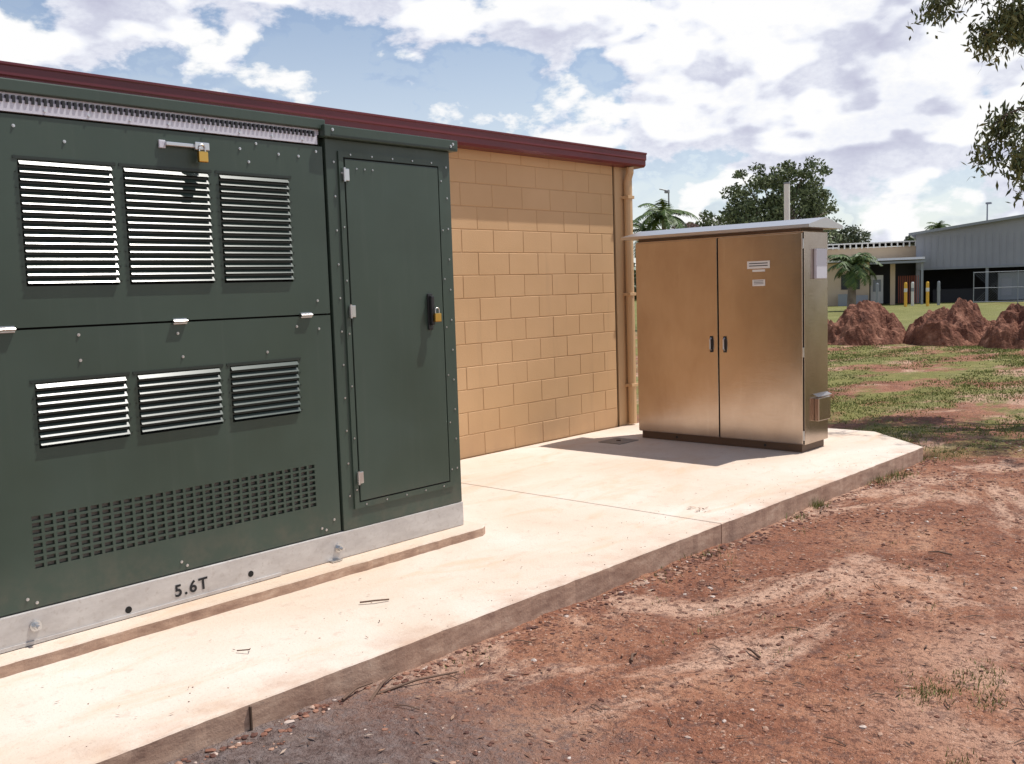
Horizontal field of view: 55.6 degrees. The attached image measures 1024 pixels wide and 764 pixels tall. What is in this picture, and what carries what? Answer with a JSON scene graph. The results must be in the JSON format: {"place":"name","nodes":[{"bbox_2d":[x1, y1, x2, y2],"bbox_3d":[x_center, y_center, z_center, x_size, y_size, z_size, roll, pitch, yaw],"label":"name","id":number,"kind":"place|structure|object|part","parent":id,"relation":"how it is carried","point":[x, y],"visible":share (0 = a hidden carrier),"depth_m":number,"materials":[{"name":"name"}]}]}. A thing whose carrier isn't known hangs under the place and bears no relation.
{"place":"outdoors","nodes":[
{"label":"outdoors","id":0,"kind":"place"},
{"bbox_2d":[0,0,1023,265],"label":"sky","id":1,"kind":"structure","parent":0,"point":[709,90],"materials":[{"name":"white"}]},
{"bbox_2d":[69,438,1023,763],"bbox_3d":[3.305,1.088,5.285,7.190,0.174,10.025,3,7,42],"label":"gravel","id":2,"kind":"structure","parent":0,"point":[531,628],"depth_m":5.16,"materials":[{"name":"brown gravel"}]},
{"bbox_2d":[164,299,1023,763],"bbox_3d":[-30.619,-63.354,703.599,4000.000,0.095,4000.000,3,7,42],"label":"ground","id":3,"kind":"structure","parent":0,"point":[794,737],"depth_m":4.57,"materials":[{"name":"brown soil"}]},
{"bbox_2d":[0,423,922,763],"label":"concrete slab","id":4,"kind":"structure","parent":3,"relation":"on","point":[546,515],"depth_m":5.24,"materials":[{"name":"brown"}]},
{"bbox_2d":[0,77,484,677],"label":"green electrical enclosure","id":5,"kind":"object","parent":4,"relation":"on","point":[228,369],"visible":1,"depth_m":5.04,"materials":[{"name":"metal"}]},
{"bbox_2d":[0,113,329,327],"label":"upper door","id":6,"kind":"structure","parent":5,"relation":"in","point":[33,140],"depth_m":4.80,"materials":[{"name":"green paint"}]},
{"bbox_2d":[0,315,340,616],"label":"lower door","id":7,"kind":"structure","parent":5,"relation":"in","point":[35,480],"depth_m":4.86,"materials":[{"name":"green paint"}]},
{"bbox_2d":[621,217,842,452],"bbox_3d":[2.176,-0.480,9.784,2.080,2.184,0.713,3,7,42],"label":"stainless steel cabinet","id":8,"kind":"object","parent":4,"relation":"on","point":[732,331],"visible":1,"depth_m":9.44,"materials":[{"name":"silver metal"}]},
{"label":"doors","id":9,"kind":"part","parent":8,"relation":"part of","materials":[{"name":"silver metal"}]},
{"bbox_2d":[42,452,1023,763],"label":"leaf litter","id":10,"kind":"object","parent":3,"relation":"on","point":[378,692],"visible":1,"depth_m":4.37,"materials":[{"name":"brown plant"}]},
{"bbox_2d":[449,148,636,459],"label":"walls","id":11,"kind":"structure","parent":3,"relation":"on","point":[618,176],"depth_m":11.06,"materials":[{"name":"beige brick"}]},
{"bbox_2d":[0,60,646,168],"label":"gutter fascia","id":12,"kind":"structure","parent":11,"relation":"attached to","point":[493,141],"depth_m":8.07,"materials":[{"name":"red metal"}]},
{"bbox_2d":[621,167,637,422],"bbox_3d":[1.369,-0.979,11.185,0.130,2.930,0.120,3,7,42],"label":"downpipe","id":13,"kind":"object","parent":11,"relation":"attached to","point":[630,294],"visible":0.94,"depth_m":11.16,"materials":[{"name":"brown metal"}]},
{"bbox_2d":[633,220,661,257],"bbox_3d":[5.907,-4.612,42.156,2.547,4.819,2.527,-3,6,-14],"label":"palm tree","id":14,"kind":"object","parent":3,"relation":"on","point":[635,225],"visible":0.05,"depth_m":41.91,"materials":[{"name":"green plant"}]},
{"bbox_2d":[659,188,669,206],"bbox_3d":[7.132,-5.831,45.035,0.467,6.228,0.234,-4,6,-20],"label":"lamp post","id":15,"kind":"object","parent":3,"relation":"on","point":[666,191],"visible":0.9,"depth_m":44.76,"materials":[{"name":"grey metal"}]},
{"bbox_2d":[633,198,699,230],"bbox_3d":[6.112,-4.622,39.199,2.607,5.378,2.580,3,7,42],"label":"palm tree","id":16,"kind":"object","parent":3,"relation":"on","point":[664,218],"visible":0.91,"depth_m":38.78,"materials":[{"name":"green plant"}]},
{"bbox_2d":[673,221,698,228],"bbox_3d":[10.774,-6.768,58.657,3.369,5.914,2.568,3,7,42],"label":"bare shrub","id":17,"kind":"object","parent":3,"relation":"on","point":[691,224],"visible":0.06,"depth_m":57.80,"materials":[{"name":"green plant"}]},
{"bbox_2d":[688,209,726,226],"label":"background tree","id":18,"kind":"object","parent":3,"relation":"on","point":[711,222],"visible":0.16,"depth_m":67.46,"materials":[{"name":"green plant"}]},
{"bbox_2d":[715,216,762,225],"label":"background tree","id":19,"kind":"object","parent":3,"relation":"on","point":[723,222],"visible":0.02,"depth_m":85.76,"materials":[{"name":"green plant"}]},
{"bbox_2d":[634,235,915,298],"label":"distant tree line","id":20,"kind":"object","parent":3,"relation":"on","point":[909,238],"depth_m":118.91,"materials":[{"name":"green plant"}]},
{"bbox_2d":[718,155,842,243],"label":"shade tree","id":21,"kind":"object","parent":3,"relation":"on","point":[808,196],"visible":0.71,"depth_m":71.99,"materials":[{"name":"green plant"}]},
{"bbox_2d":[784,182,789,219],"bbox_3d":[8.128,-3.484,28.672,0.400,4.750,0.400,3,7,42],"label":"white pole","id":22,"kind":"object","parent":3,"relation":"on","point":[786,200],"visible":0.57,"depth_m":28.44,"materials":[{"name":"white metal"}]},
{"bbox_2d":[827,217,871,248],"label":"background tree","id":23,"kind":"object","parent":3,"relation":"on","point":[852,237],"visible":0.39,"depth_m":87.77,"materials":[{"name":"green plant"}]},
{"bbox_2d":[828,252,882,306],"bbox_3d":[19.095,-5.508,54.323,2.750,3.495,3.026,-4,6,-19],"label":"fan palm","id":24,"kind":"object","parent":3,"relation":"on","point":[853,269],"visible":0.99,"depth_m":53.90,"materials":[{"name":"green plant"}]},
{"bbox_2d":[828,300,905,345],"bbox_3d":[9.801,-1.653,26.823,2.645,1.244,3.220,3,7,42],"label":"dirt mound","id":25,"kind":"object","parent":3,"relation":"on","point":[864,322],"visible":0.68,"depth_m":26.00,"materials":[{"name":"soil"}]},
{"bbox_2d":[828,257,925,305],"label":"walls","id":26,"kind":"structure","parent":3,"relation":"on","point":[905,266],"depth_m":67.20,"materials":[{"name":"grey paint"}]},
{"bbox_2d":[828,240,915,259],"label":"roof parapet","id":27,"kind":"structure","parent":26,"relation":"on","point":[900,249],"depth_m":67.86,"materials":[{"name":"white"}]},
{"bbox_2d":[876,283,878,302],"bbox_3d":[23.147,-5.527,61.568,0.194,1.500,0.193,3,7,42],"label":"bollard","id":28,"kind":"object","parent":3,"relation":"on","point":[877,292],"visible":0.87,"depth_m":61.48,"materials":[{"name":"grey metal"}]},
{"bbox_2d":[838,262,922,305],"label":"posts and units","id":29,"kind":"object","parent":3,"relation":"on","point":[842,299],"visible":0.66,"depth_m":64.64,"materials":[{"name":"grey paint"}]},
{"bbox_2d":[904,282,906,306],"bbox_3d":[23.956,-5.323,59.117,0.194,1.500,0.193,3,7,42],"label":"bollard","id":30,"kind":"object","parent":3,"relation":"on","point":[905,294],"visible":1,"depth_m":59.05,"materials":[{"name":"yellow metal"}]},
{"bbox_2d":[911,282,913,305],"bbox_3d":[25.076,-5.519,60.809,0.194,1.500,0.193,3,7,42],"label":"bollard","id":31,"kind":"object","parent":3,"relation":"on","point":[912,293],"visible":1,"depth_m":60.74,"materials":[{"name":"white metal"}]},
{"bbox_2d":[926,281,928,305],"bbox_3d":[25.090,-5.316,58.645,0.194,1.500,0.193,3,7,42],"label":"bollard","id":32,"kind":"object","parent":3,"relation":"on","point":[927,293],"visible":0.98,"depth_m":58.57,"materials":[{"name":"yellow metal"}]},
{"bbox_2d":[924,220,950,229],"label":"palm tree","id":33,"kind":"object","parent":3,"relation":"on","point":[936,225],"visible":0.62,"depth_m":90.54,"materials":[{"name":"green plant"}]},
{"bbox_2d":[937,281,939,304],"bbox_3d":[26.455,-5.508,60.223,0.194,1.500,0.193,3,7,42],"label":"bollard","id":34,"kind":"object","parent":3,"relation":"on","point":[938,292],"visible":0.87,"depth_m":60.16,"materials":[{"name":"grey metal"}]},
{"bbox_2d":[903,297,995,346],"bbox_3d":[11.692,-1.606,25.630,2.875,1.252,3.450,3,7,42],"label":"dirt mound","id":35,"kind":"object","parent":3,"relation":"on","point":[961,322],"visible":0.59,"depth_m":24.93,"materials":[{"name":"soil"}]},
{"bbox_2d":[906,0,1023,208],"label":"gum tree","id":36,"kind":"object","parent":3,"relation":"on","point":[1008,23],"visible":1,"depth_m":12.19,"materials":[{"name":"green plant"}]},
{"bbox_2d":[909,214,1023,302],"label":"corrugated shed","id":37,"kind":"structure","parent":3,"relation":"on","point":[956,256],"depth_m":64.91,"materials":[{"name":"grey paint"}]},
{"bbox_2d":[985,202,991,219],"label":"lamp post","id":38,"kind":"object","parent":3,"relation":"on","point":[987,203],"visible":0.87,"depth_m":75.49,"materials":[{"name":"grey metal"}]},
{"bbox_2d":[973,270,1023,302],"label":"chainlink fence","id":39,"kind":"object","parent":3,"relation":"on","point":[1001,287],"visible":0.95,"depth_m":58.66,"materials":[{"name":"grey metal"}]},
{"bbox_2d":[974,303,1023,348],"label":"dirt mound","id":40,"kind":"object","parent":3,"relation":"on","point":[1005,330],"visible":0.75,"depth_m":23.27,"materials":[{"name":"soil"}]},
{"bbox_2d":[444,343,1023,763],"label":"grass","id":41,"kind":"structure","parent":0,"point":[980,353],"depth_m":13.85,"materials":[{"name":"green plant"}]}
]}

